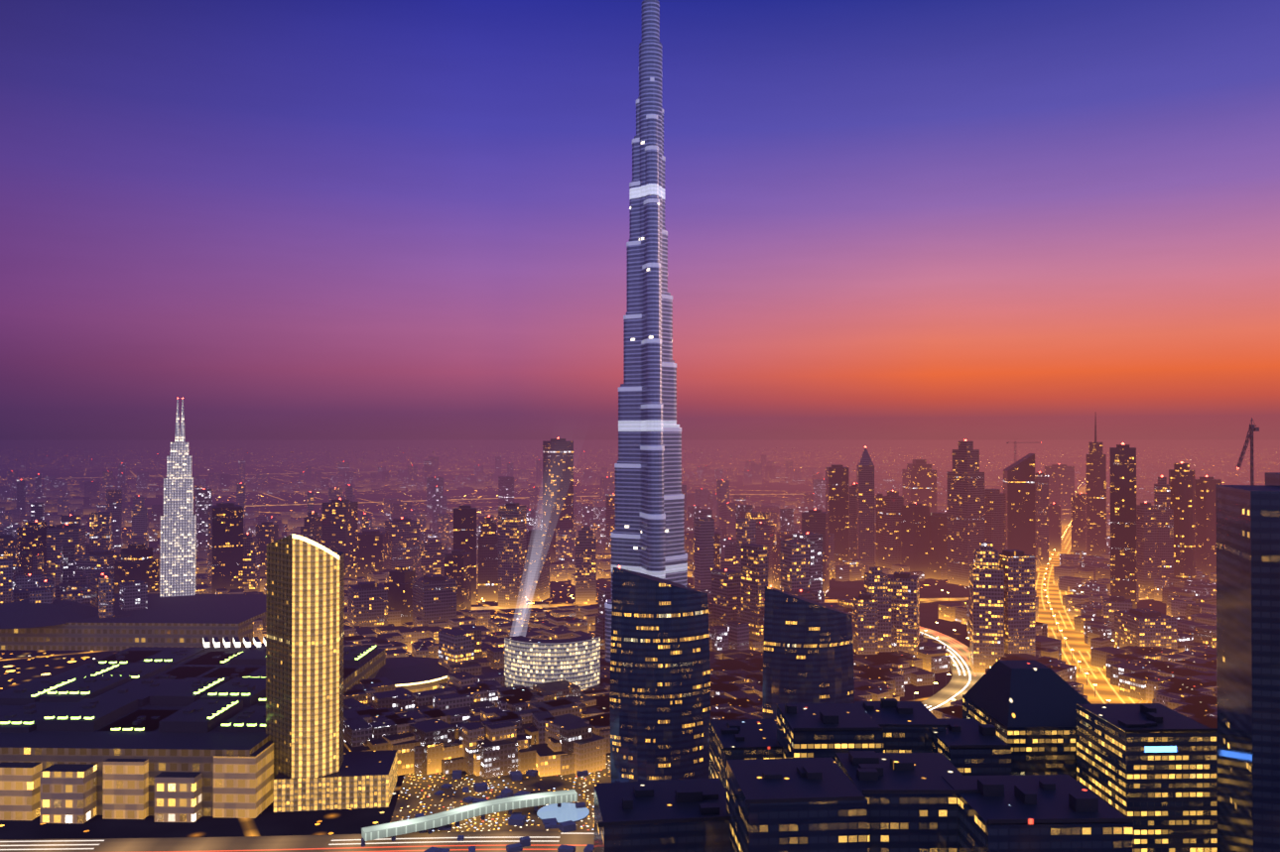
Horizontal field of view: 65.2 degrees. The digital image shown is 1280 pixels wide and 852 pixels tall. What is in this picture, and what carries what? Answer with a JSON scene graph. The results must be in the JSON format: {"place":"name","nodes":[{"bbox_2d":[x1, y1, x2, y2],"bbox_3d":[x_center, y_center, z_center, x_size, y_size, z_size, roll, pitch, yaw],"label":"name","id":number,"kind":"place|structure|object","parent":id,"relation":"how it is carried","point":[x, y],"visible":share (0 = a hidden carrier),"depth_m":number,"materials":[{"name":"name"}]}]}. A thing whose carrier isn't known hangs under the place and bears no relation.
{"place":"outdoors","nodes":[
{"label":"outdoors","id":0,"kind":"place"},
{"bbox_2d":[0,466,1153,851],"bbox_3d":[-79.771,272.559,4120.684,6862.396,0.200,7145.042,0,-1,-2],"label":"roads","id":1,"kind":"structure","parent":0,"point":[966,679],"depth_m":577.11,"materials":[{"name":"asphalt"}]},
{"bbox_2d":[0,439,1279,839],"bbox_3d":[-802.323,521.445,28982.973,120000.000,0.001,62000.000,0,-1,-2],"label":"city ground","id":2,"kind":"structure","parent":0,"point":[18,668],"depth_m":6321.83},
{"bbox_2d":[160,397,196,597],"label":"skyscraper","id":3,"kind":"structure","parent":2,"relation":"on","point":[178,542],"depth_m":1260.92,"materials":[{"name":"grey"}]},
{"bbox_2d":[0,593,448,823],"bbox_3d":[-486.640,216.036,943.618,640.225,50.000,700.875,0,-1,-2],"label":"shopping mall","id":4,"kind":"structure","parent":2,"relation":"on","point":[161,715],"depth_m":680.50,"materials":[{"name":"grey"}]},
{"bbox_2d":[265,534,397,812],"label":"high-rise tower","id":5,"kind":"structure","parent":2,"relation":"on","point":[317,767],"depth_m":622.66,"materials":[{"name":"grey"}]},
{"bbox_2d":[361,789,577,847],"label":"footbridge","id":6,"kind":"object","parent":2,"relation":"on","point":[456,816],"visible":1,"depth_m":593.61,"materials":[{"name":"grey metal"}]},
{"bbox_2d":[390,756,611,851],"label":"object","id":7,"kind":"object","parent":2,"relation":"on","point":[422,795],"visible":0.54,"depth_m":633.85,"materials":[{"name":"brown"}]},
{"bbox_2d":[504,636,600,690],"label":"curved building","id":8,"kind":"structure","parent":2,"relation":"on","point":[529,662],"depth_m":842.08,"materials":[{"name":"grey"}]},
{"bbox_2d":[0,416,1279,778],"bbox_3d":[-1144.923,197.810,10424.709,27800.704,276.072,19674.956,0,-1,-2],"label":"city buildings","id":9,"kind":"structure","parent":2,"relation":"on","point":[411,583],"depth_m":1369.81,"materials":[{"name":"brown"}]},
{"bbox_2d":[604,0,687,662],"bbox_3d":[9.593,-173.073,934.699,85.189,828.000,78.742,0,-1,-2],"label":"skyscraper","id":10,"kind":"structure","parent":2,"relation":"on","point":[647,536],"depth_m":934.64,"materials":[{"name":"white"}]},
{"bbox_2d":[610,567,854,782],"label":"office towers","id":11,"kind":"structure","parent":2,"relation":"on","point":[660,694],"depth_m":632.88,"materials":[{"name":"blue glass"}]},
{"bbox_2d":[481,485,1114,703],"bbox_3d":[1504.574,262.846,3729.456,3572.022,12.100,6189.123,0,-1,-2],"label":"street lamps","id":12,"kind":"object","parent":2,"relation":"on","point":[1068,529],"visible":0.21,"depth_m":1088.86,"materials":[{"name":"yellow"}]},
{"bbox_2d":[594,472,1279,851],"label":"buildings","id":13,"kind":"structure","parent":2,"relation":"on","point":[1027,756],"depth_m":354.52,"materials":[{"name":"grey"}]},
{"bbox_2d":[1006,417,1259,485],"bbox_3d":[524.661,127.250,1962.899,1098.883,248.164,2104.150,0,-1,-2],"label":"construction cranes","id":14,"kind":"object","parent":2,"relation":"on","point":[1251,428],"visible":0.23,"depth_m":913.41,"materials":[{"name":"grey metal"}]},
{"bbox_2d":[0,0,1279,440],"label":"sky","id":15,"kind":"structure","parent":0,"point":[279,219],"materials":[{"name":"purple"}]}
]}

